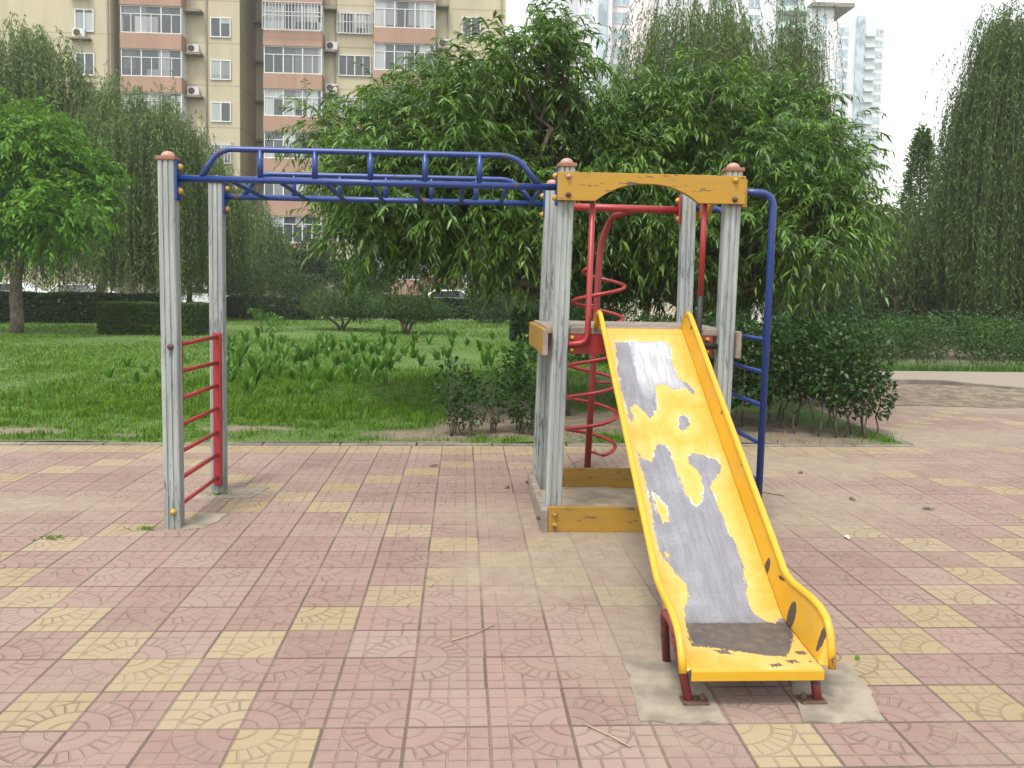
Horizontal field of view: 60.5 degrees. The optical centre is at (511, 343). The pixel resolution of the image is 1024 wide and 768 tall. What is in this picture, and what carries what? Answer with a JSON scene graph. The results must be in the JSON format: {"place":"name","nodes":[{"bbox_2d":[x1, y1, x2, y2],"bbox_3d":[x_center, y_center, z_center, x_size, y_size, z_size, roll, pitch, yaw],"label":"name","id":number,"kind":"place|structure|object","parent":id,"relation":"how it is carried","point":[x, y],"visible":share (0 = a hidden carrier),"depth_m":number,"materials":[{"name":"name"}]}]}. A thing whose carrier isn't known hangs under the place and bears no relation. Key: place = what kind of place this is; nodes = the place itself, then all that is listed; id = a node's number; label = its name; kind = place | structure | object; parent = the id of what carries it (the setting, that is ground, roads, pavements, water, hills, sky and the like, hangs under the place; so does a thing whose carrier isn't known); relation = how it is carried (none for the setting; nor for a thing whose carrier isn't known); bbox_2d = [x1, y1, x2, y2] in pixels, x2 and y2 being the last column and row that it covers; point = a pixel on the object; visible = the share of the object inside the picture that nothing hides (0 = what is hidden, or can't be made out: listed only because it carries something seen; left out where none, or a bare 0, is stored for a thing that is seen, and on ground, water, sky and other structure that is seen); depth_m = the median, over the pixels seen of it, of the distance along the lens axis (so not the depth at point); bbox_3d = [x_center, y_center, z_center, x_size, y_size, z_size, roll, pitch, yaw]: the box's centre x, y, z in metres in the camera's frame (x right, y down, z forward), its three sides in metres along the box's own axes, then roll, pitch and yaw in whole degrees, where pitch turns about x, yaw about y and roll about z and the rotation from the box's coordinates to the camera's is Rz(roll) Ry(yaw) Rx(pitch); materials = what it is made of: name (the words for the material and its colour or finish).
{"place":"outdoors","nodes":[
{"label":"outdoors","id":0,"kind":"place"},
{"bbox_2d":[182,285,208,302],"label":"parked car","id":1,"kind":"object","parent":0,"point":[196,299],"visible":0.01,"depth_m":47.33,"materials":[{"name":"white paint"}]},
{"bbox_2d":[0,304,1017,445],"bbox_3d":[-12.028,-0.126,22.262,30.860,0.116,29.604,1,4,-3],"label":"lawn","id":2,"kind":"structure","parent":0,"point":[749,427],"depth_m":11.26,"materials":[{"name":"plant"}]},
{"bbox_2d":[0,282,46,302],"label":"parked car","id":3,"kind":"object","parent":2,"relation":"on","point":[26,288],"visible":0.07,"depth_m":45.61,"materials":[{"name":"white paint"}]},
{"bbox_2d":[0,10,126,292],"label":"willow tree","id":4,"kind":"object","parent":2,"relation":"on","point":[36,71],"visible":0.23,"depth_m":31.35,"materials":[{"name":"green plant"}]},
{"bbox_2d":[0,82,140,333],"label":"leafy tree","id":5,"kind":"object","parent":2,"relation":"on","point":[49,174],"visible":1,"depth_m":23.36,"materials":[{"name":"green plant"}]},
{"bbox_2d":[0,290,159,323],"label":"hedge","id":6,"kind":"object","parent":2,"relation":"on","point":[47,307],"visible":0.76,"depth_m":29.88,"materials":[{"name":"green plant"}]},
{"bbox_2d":[46,284,116,301],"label":"parked car","id":7,"kind":"object","parent":2,"relation":"on","point":[57,290],"visible":0.04,"depth_m":44.99,"materials":[{"name":"white paint"}]},
{"bbox_2d":[0,0,255,294],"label":"apartment building","id":8,"kind":"structure","parent":2,"relation":"on","point":[143,43],"depth_m":62.38,"materials":[{"name":"paint"}]},
{"bbox_2d":[72,28,85,36],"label":"air conditioner","id":9,"kind":"object","parent":8,"relation":"on","point":[82,31],"visible":0.95,"depth_m":60.96,"materials":[{"name":"white metal"}]},
{"bbox_2d":[74,8,93,31],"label":"window","id":10,"kind":"structure","parent":8,"relation":"in","point":[83,18],"depth_m":61.25,"materials":[{"name":"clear glass"}]},
{"bbox_2d":[75,52,94,75],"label":"window","id":11,"kind":"structure","parent":8,"relation":"in","point":[89,58],"depth_m":61.47,"materials":[{"name":"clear glass"}]},
{"bbox_2d":[120,5,181,33],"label":"window","id":12,"kind":"structure","parent":8,"relation":"in","point":[133,18],"depth_m":61.94,"materials":[{"name":"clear glass"}]},
{"bbox_2d":[121,48,181,76],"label":"window","id":13,"kind":"structure","parent":8,"relation":"in","point":[134,62],"depth_m":62.14,"materials":[{"name":"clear glass"}]},
{"bbox_2d":[121,91,182,118],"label":"window","id":14,"kind":"structure","parent":8,"relation":"in","point":[179,95],"depth_m":62.34,"materials":[{"name":"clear glass"}]},
{"bbox_2d":[187,44,199,51],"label":"air conditioner","id":15,"kind":"object","parent":8,"relation":"on","point":[193,47],"visible":0.77,"depth_m":62.89,"materials":[{"name":"white metal"}]},
{"bbox_2d":[210,59,230,79],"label":"window","id":16,"kind":"structure","parent":8,"relation":"in","point":[219,69],"depth_m":63.46,"materials":[{"name":"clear glass"}]},
{"bbox_2d":[210,17,230,37],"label":"window","id":17,"kind":"structure","parent":8,"relation":"in","point":[220,27],"depth_m":63.24,"materials":[{"name":"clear glass"}]},
{"bbox_2d":[212,144,229,162],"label":"window","id":18,"kind":"structure","parent":8,"relation":"in","point":[221,146],"depth_m":63.84,"materials":[{"name":"clear glass"}]},
{"bbox_2d":[211,102,230,121],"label":"window","id":19,"kind":"structure","parent":8,"relation":"in","point":[220,111],"depth_m":63.66,"materials":[{"name":"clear glass"}]},
{"bbox_2d":[128,369,143,384],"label":"leafy plant","id":20,"kind":"object","parent":2,"relation":"on","point":[135,376],"visible":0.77,"depth_m":12.97,"materials":[{"name":"green plant"}]},
{"bbox_2d":[62,60,235,301],"bbox_3d":[-13.251,-5.421,32.047,5.750,9.564,6.376,1,4,-3],"label":"willow tree","id":21,"kind":"object","parent":2,"relation":"on","point":[139,146],"visible":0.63,"depth_m":30.53,"materials":[{"name":"green plant"}]},
{"bbox_2d":[95,301,208,335],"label":"hedge","id":22,"kind":"object","parent":2,"relation":"on","point":[195,312],"visible":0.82,"depth_m":24.51,"materials":[{"name":"green plant"}]},
{"bbox_2d":[141,138,265,315],"bbox_3d":[-12.758,-4.675,36.281,5.127,7.435,5.124,1,4,-3],"label":"willow tree","id":23,"kind":"object","parent":2,"relation":"on","point":[240,221],"visible":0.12,"depth_m":35.81,"materials":[{"name":"green plant"}]},
{"bbox_2d":[229,351,248,367],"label":"leafy plant","id":24,"kind":"object","parent":2,"relation":"on","point":[237,360],"visible":0.67,"depth_m":15.19,"materials":[{"name":"green plant"}]},
{"bbox_2d":[236,340,252,358],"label":"leafy plant","id":25,"kind":"object","parent":2,"relation":"on","point":[244,346],"visible":0.84,"depth_m":17.82,"materials":[{"name":"green plant"}]},
{"bbox_2d":[204,183,300,301],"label":"willow tree","id":26,"kind":"object","parent":2,"relation":"on","point":[270,242],"visible":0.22,"depth_m":43.57,"materials":[{"name":"green plant"}]},
{"bbox_2d":[244,363,265,385],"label":"leafy plant","id":27,"kind":"object","parent":2,"relation":"on","point":[251,373],"visible":0.83,"depth_m":13.05,"materials":[{"name":"green plant"}]},
{"bbox_2d":[255,335,271,352],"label":"leafy plant","id":28,"kind":"object","parent":2,"relation":"on","point":[263,343],"visible":0.87,"depth_m":19.29,"materials":[{"name":"green plant"}]},
{"bbox_2d":[247,307,289,331],"bbox_3d":[-7.370,-0.717,26.677,1.383,0.862,0.826,3,4,23],"label":"sapling","id":29,"kind":"object","parent":2,"relation":"on","point":[267,319],"visible":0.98,"depth_m":26.65,"materials":[{"name":"green plant"}]},
{"bbox_2d":[226,296,314,318],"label":"hedge","id":30,"kind":"object","parent":2,"relation":"on","point":[231,314],"visible":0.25,"depth_m":36.86,"materials":[{"name":"green plant"}]},
{"bbox_2d":[226,252,344,319],"bbox_3d":[-9.246,-2.328,35.595,5.030,2.817,2.719,1,4,-3],"label":"shrub","id":31,"kind":"object","parent":2,"relation":"on","point":[276,280],"visible":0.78,"depth_m":35.34,"materials":[{"name":"green plant"}]},
{"bbox_2d":[261,237,341,296],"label":"background tree","id":32,"kind":"object","parent":2,"relation":"on","point":[313,265],"visible":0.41,"depth_m":46.30,"materials":[{"name":"green plant"}]},
{"bbox_2d":[295,343,311,360],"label":"leafy plant","id":33,"kind":"object","parent":2,"relation":"on","point":[305,354],"visible":0.91,"depth_m":17.34,"materials":[{"name":"green plant"}]},
{"bbox_2d":[303,379,319,394],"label":"leafy plant","id":34,"kind":"object","parent":2,"relation":"on","point":[311,388],"visible":0.85,"depth_m":12.22,"materials":[{"name":"green plant"}]},
{"bbox_2d":[320,364,338,382],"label":"leafy plant","id":35,"kind":"object","parent":2,"relation":"on","point":[329,373],"visible":0.83,"depth_m":13.64,"materials":[{"name":"green plant"}]},
{"bbox_2d":[296,285,379,329],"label":"round bush","id":36,"kind":"object","parent":2,"relation":"on","point":[331,303],"visible":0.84,"depth_m":28.38,"materials":[{"name":"green plant"}]},
{"bbox_2d":[322,259,399,296],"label":"background tree","id":37,"kind":"object","parent":2,"relation":"on","point":[339,271],"visible":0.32,"depth_m":45.47,"materials":[{"name":"green plant"}]},
{"bbox_2d":[356,365,377,383],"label":"leafy plant","id":38,"kind":"object","parent":2,"relation":"on","point":[368,376],"visible":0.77,"depth_m":13.65,"materials":[{"name":"green plant"}]},
{"bbox_2d":[366,355,382,377],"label":"leafy plant","id":39,"kind":"object","parent":2,"relation":"on","point":[373,363],"visible":0.65,"depth_m":14.40,"materials":[{"name":"green plant"}]},
{"bbox_2d":[253,0,505,303],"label":"apartment building","id":40,"kind":"structure","parent":2,"relation":"on","point":[374,37],"depth_m":63.06,"materials":[{"name":"paint"}]},
{"bbox_2d":[264,177,320,195],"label":"window","id":41,"kind":"structure","parent":40,"relation":"in","point":[269,189],"depth_m":63.24,"materials":[{"name":"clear glass"}]},
{"bbox_2d":[264,216,321,242],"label":"window","id":42,"kind":"structure","parent":40,"relation":"in","point":[291,221],"depth_m":63.49,"materials":[{"name":"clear glass"}]},
{"bbox_2d":[264,131,321,158],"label":"window","id":43,"kind":"structure","parent":40,"relation":"in","point":[279,141],"depth_m":63.02,"materials":[{"name":"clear glass"}]},
{"bbox_2d":[264,89,321,116],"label":"window","id":44,"kind":"structure","parent":40,"relation":"in","point":[272,99],"depth_m":62.85,"materials":[{"name":"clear glass"}]},
{"bbox_2d":[264,46,321,73],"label":"window","id":45,"kind":"structure","parent":40,"relation":"in","point":[277,59],"depth_m":62.67,"materials":[{"name":"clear glass"}]},
{"bbox_2d":[264,2,321,31],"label":"window","id":46,"kind":"structure","parent":40,"relation":"in","point":[271,5],"depth_m":62.46,"materials":[{"name":"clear glass"}]},
{"bbox_2d":[338,96,370,118],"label":"window","id":47,"kind":"structure","parent":40,"relation":"in","point":[352,98],"depth_m":64.13,"materials":[{"name":"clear glass"}]},
{"bbox_2d":[338,55,370,76],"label":"window","id":48,"kind":"structure","parent":40,"relation":"in","point":[346,67],"depth_m":63.95,"materials":[{"name":"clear glass"}]},
{"bbox_2d":[339,12,371,34],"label":"window","id":49,"kind":"structure","parent":40,"relation":"in","point":[351,26],"depth_m":63.75,"materials":[{"name":"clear glass"}]},
{"bbox_2d":[374,43,434,70],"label":"window","id":50,"kind":"structure","parent":40,"relation":"in","point":[385,54],"depth_m":63.04,"materials":[{"name":"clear glass"}]},
{"bbox_2d":[374,0,435,28],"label":"window","id":51,"kind":"structure","parent":40,"relation":"in","point":[387,13],"depth_m":62.87,"materials":[{"name":"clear glass"}]},
{"bbox_2d":[461,17,480,37],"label":"window","id":52,"kind":"structure","parent":40,"relation":"in","point":[475,21],"depth_m":64.22,"materials":[{"name":"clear glass"}]},
{"bbox_2d":[378,369,394,385],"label":"leafy plant","id":53,"kind":"object","parent":2,"relation":"on","point":[384,377],"visible":0.89,"depth_m":13.48,"materials":[{"name":"green plant"}]},
{"bbox_2d":[383,345,399,361],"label":"leafy plant","id":54,"kind":"object","parent":2,"relation":"on","point":[388,352],"visible":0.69,"depth_m":17.27,"materials":[{"name":"green plant"}]},
{"bbox_2d":[359,292,457,333],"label":"round bush","id":55,"kind":"object","parent":2,"relation":"on","point":[415,311],"visible":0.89,"depth_m":27.06,"materials":[{"name":"green plant"}]},
{"bbox_2d":[406,276,466,296],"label":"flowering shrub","id":56,"kind":"object","parent":2,"relation":"on","point":[416,290],"visible":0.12,"depth_m":54.55,"materials":[{"name":"green plant"}]},
{"bbox_2d":[332,296,571,320],"bbox_3d":[-2.415,-1.585,39.911,11.304,1.114,1.712,1,4,-3],"label":"hedge","id":57,"kind":"object","parent":2,"relation":"on","point":[459,307],"visible":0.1,"depth_m":39.23,"materials":[{"name":"green plant"}]},
{"bbox_2d":[428,290,476,312],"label":"parked car","id":58,"kind":"object","parent":2,"relation":"on","point":[448,296],"visible":0.03,"depth_m":48.05,"materials":[{"name":"white paint"}]},
{"bbox_2d":[263,0,644,415],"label":"peach tree","id":59,"kind":"object","parent":2,"relation":"on","point":[477,108],"visible":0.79,"depth_m":9.87,"materials":[{"name":"green plant"}]},
{"bbox_2d":[0,412,914,446],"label":"kerb","id":60,"kind":"structure","parent":2,"relation":"on","point":[907,444],"depth_m":8.70,"materials":[{"name":"concrete"}]},
{"bbox_2d":[430,356,493,436],"bbox_3d":[-0.516,0.566,9.166,0.691,0.897,0.484,2,4,18],"label":"shrub","id":61,"kind":"object","parent":2,"relation":"on","point":[463,409],"visible":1,"depth_m":9.14,"materials":[{"name":"green plant"}]},
{"bbox_2d":[479,346,492,364],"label":"leafy plant","id":62,"kind":"object","parent":2,"relation":"on","point":[483,355],"visible":0.81,"depth_m":17.14,"materials":[{"name":"green plant"}]},
{"bbox_2d":[461,283,518,322],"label":"round bush","id":63,"kind":"object","parent":2,"relation":"on","point":[501,318],"visible":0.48,"depth_m":36.03,"materials":[{"name":"green plant"}]},
{"bbox_2d":[475,367,506,432],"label":"shrub","id":64,"kind":"object","parent":2,"relation":"on","point":[492,422],"visible":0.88,"depth_m":9.41,"materials":[{"name":"green plant"}]},
{"bbox_2d":[494,333,537,434],"bbox_3d":[0.166,0.446,9.465,0.736,1.127,0.804,1,4,-3],"label":"shrub","id":65,"kind":"object","parent":2,"relation":"on","point":[519,370],"visible":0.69,"depth_m":9.39,"materials":[{"name":"green plant"}]},
{"bbox_2d":[502,286,539,323],"bbox_3d":[0.589,-1.891,30.226,1.950,3.173,2.175,1,4,-3],"label":"willow tree","id":66,"kind":"object","parent":2,"relation":"on","point":[524,303],"visible":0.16,"depth_m":29.98,"materials":[{"name":"green plant"}]},
{"bbox_2d":[508,306,694,341],"bbox_3d":[2.523,-0.496,24.798,5.276,1.141,1.300,1,4,-3],"label":"hedge","id":67,"kind":"object","parent":2,"relation":"on","point":[516,330],"visible":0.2,"depth_m":24.19,"materials":[{"name":"green plant"}]},
{"bbox_2d":[568,297,651,362],"bbox_3d":[1.869,-0.446,18.336,2.336,1.802,1.501,2,4,20],"label":"dark shrub","id":68,"kind":"object","parent":2,"relation":"on","point":[581,317],"visible":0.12,"depth_m":18.28,"materials":[{"name":"green plant"}]},
{"bbox_2d":[564,0,854,213],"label":"tower block","id":69,"kind":"structure","parent":2,"relation":"on","point":[614,14],"depth_m":156.04,"materials":[{"name":"concrete"}]},
{"bbox_2d":[612,29,628,40],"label":"window","id":70,"kind":"structure","parent":69,"relation":"in","point":[614,37],"depth_m":156.90,"materials":[{"name":"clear glass"}]},
{"bbox_2d":[613,12,629,23],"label":"window","id":71,"kind":"structure","parent":69,"relation":"in","point":[618,17],"depth_m":156.71,"materials":[{"name":"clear glass"}]},
{"bbox_2d":[613,0,629,6],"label":"window","id":72,"kind":"structure","parent":69,"relation":"in","point":[621,3],"depth_m":156.52,"materials":[{"name":"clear glass"}]},
{"bbox_2d":[748,0,760,7],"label":"window","id":73,"kind":"structure","parent":69,"relation":"in","point":[751,3],"depth_m":155.87,"materials":[{"name":"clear glass"}]},
{"bbox_2d":[531,31,913,342],"bbox_3d":[2.733,-1.580,12.106,5.550,5.034,5.509,1,4,-3],"label":"peach tree","id":74,"kind":"object","parent":2,"relation":"on","point":[810,178],"visible":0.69,"depth_m":10.61,"materials":[{"name":"green plant"}]},
{"bbox_2d":[631,308,899,438],"bbox_3d":[2.748,0.295,9.972,3.087,1.450,1.736,1,4,-3],"label":"bush","id":75,"kind":"object","parent":2,"relation":"on","point":[842,372],"visible":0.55,"depth_m":9.61,"materials":[{"name":"green plant"}]},
{"bbox_2d":[741,316,858,406],"bbox_3d":[4.081,0.238,12.501,1.684,1.264,1.365,1,4,-3],"label":"hedge","id":76,"kind":"object","parent":2,"relation":"on","point":[801,356],"visible":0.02,"depth_m":12.40,"materials":[{"name":"green plant"}]},
{"bbox_2d":[830,15,885,210],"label":"tower block","id":77,"kind":"structure","parent":2,"relation":"on","point":[862,43],"depth_m":248.97,"materials":[{"name":"white concrete"}]},
{"bbox_2d":[856,378,1023,388],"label":"sand pit kerb","id":78,"kind":"structure","parent":2,"relation":"on","point":[929,381],"depth_m":15.11,"materials":[{"name":"concrete"}]},
{"bbox_2d":[0,405,1023,767],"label":"paving","id":79,"kind":"structure","parent":0,"point":[298,613],"depth_m":4.33,"materials":[{"name":"tile"}]},
{"bbox_2d":[179,513,228,529],"bbox_3d":[-2.048,1.206,5.850,0.225,0.054,0.407,1,4,-3],"label":"concrete pad","id":80,"kind":"object","parent":79,"relation":"on","point":[200,520],"visible":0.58,"depth_m":5.86,"materials":[{"name":"grey concrete"}]},
{"bbox_2d":[192,487,267,498],"bbox_3d":[-2.153,1.151,6.627,0.548,0.054,0.380,1,4,-3],"label":"concrete pad","id":81,"kind":"object","parent":79,"relation":"on","point":[241,492],"visible":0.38,"depth_m":6.61,"materials":[{"name":"grey concrete"}]},
{"bbox_2d":[155,146,835,705],"bbox_3d":[-0.252,0.015,5.524,3.988,2.479,4.648,1,4,-3],"label":"playground set","id":82,"kind":"object","parent":79,"relation":"on","point":[683,492],"visible":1,"depth_m":5.59,"materials":[{"name":"paint"}]},
{"bbox_2d":[622,654,727,724],"bbox_3d":[0.624,1.409,3.545,0.330,0.056,0.613,1,4,-3],"label":"concrete pad","id":83,"kind":"object","parent":79,"relation":"on","point":[655,686],"visible":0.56,"depth_m":3.46,"materials":[{"name":"grey concrete"}]},
{"bbox_2d":[790,662,884,724],"bbox_3d":[1.285,1.422,3.531,0.322,0.056,0.570,2,4,8],"label":"concrete pad","id":84,"kind":"object","parent":79,"relation":"on","point":[846,692],"visible":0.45,"depth_m":3.45,"materials":[{"name":"grey concrete"}]},
{"bbox_2d":[505,0,1023,213],"label":"sky","id":85,"kind":"structure","parent":0,"point":[917,32],"materials":[{"name":"white"}]},
{"bbox_2d":[746,252,914,345],"bbox_3d":[8.087,-1.139,22.605,4.499,2.768,4.109,4,5,38],"label":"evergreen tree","id":86,"kind":"object","parent":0,"point":[850,305],"visible":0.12,"depth_m":22.08,"materials":[{"name":"green plant"}]},
{"bbox_2d":[734,324,1023,406],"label":"soil","id":87,"kind":"structure","parent":0,"point":[950,357],"depth_m":20.84,"materials":[{"name":"brown soil"}]},
{"bbox_2d":[610,276,675,321],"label":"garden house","id":88,"kind":"structure","parent":87,"relation":"on","point":[668,305],"depth_m":23.35,"materials":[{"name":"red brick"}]},
{"bbox_2d":[594,0,795,160],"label":"willow tree","id":89,"kind":"object","parent":87,"relation":"on","point":[731,42],"visible":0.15,"depth_m":21.88,"materials":[{"name":"green plant"}]},
{"bbox_2d":[756,0,845,331],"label":"willow tree","id":90,"kind":"object","parent":87,"relation":"on","point":[796,50],"visible":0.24,"depth_m":23.32,"materials":[{"name":"green plant"}]},
{"bbox_2d":[710,272,1023,335],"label":"hedge","id":91,"kind":"object","parent":87,"relation":"on","point":[891,305],"visible":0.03,"depth_m":32.41,"materials":[{"name":"green plant"}]},
{"bbox_2d":[842,314,906,362],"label":"hedge","id":92,"kind":"object","parent":87,"relation":"on","point":[871,327],"visible":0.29,"depth_m":18.90,"materials":[{"name":"green plant"}]},
{"bbox_2d":[831,185,972,337],"bbox_3d":[13.311,-2.738,29.450,4.990,5.414,4.746,-2,5,-38],"label":"willow tree","id":93,"kind":"object","parent":87,"relation":"on","point":[910,262],"visible":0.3,"depth_m":28.76,"materials":[{"name":"green plant"}]},
{"bbox_2d":[872,315,952,367],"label":"hedge","id":94,"kind":"object","parent":87,"relation":"on","point":[915,331],"visible":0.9,"depth_m":18.06,"materials":[{"name":"green plant"}]},
{"bbox_2d":[872,123,961,336],"bbox_3d":[14.467,-4.027,31.180,3.415,7.585,3.433,5,5,44],"label":"evergreen tree","id":95,"kind":"object","parent":87,"relation":"on","point":[925,147],"visible":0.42,"depth_m":30.91,"materials":[{"name":"green plant"}]},
{"bbox_2d":[829,306,1023,359],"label":"hedge","id":96,"kind":"object","parent":87,"relation":"on","point":[961,317],"visible":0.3,"depth_m":21.16,"materials":[{"name":"green plant"}]},
{"bbox_2d":[851,383,1023,407],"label":"sand pit","id":97,"kind":"object","parent":87,"relation":"on","point":[946,395],"visible":0.65,"depth_m":13.22,"materials":[{"name":"beige sand"}]},
{"bbox_2d":[910,0,1023,318],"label":"willow tree","id":98,"kind":"object","parent":87,"relation":"on","point":[986,118],"visible":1,"depth_m":24.50,"materials":[{"name":"green plant"}]},
{"bbox_2d":[916,109,1023,342],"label":"willow tree","id":99,"kind":"object","parent":87,"relation":"on","point":[978,301],"visible":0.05,"depth_m":27.95,"materials":[{"name":"green plant"}]},
{"bbox_2d":[949,314,1023,366],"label":"hedge","id":100,"kind":"object","parent":87,"relation":"on","point":[996,342],"visible":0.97,"depth_m":18.19,"materials":[{"name":"green plant"}]},
{"bbox_2d":[866,371,1023,386],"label":"path","id":101,"kind":"structure","parent":0,"point":[1016,379],"depth_m":16.15,"materials":[{"name":"beige concrete"}]},
{"bbox_2d":[867,357,1023,371],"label":"verge grass","id":102,"kind":"structure","parent":0,"point":[958,367],"depth_m":17.55,"materials":[{"name":"green plant"}]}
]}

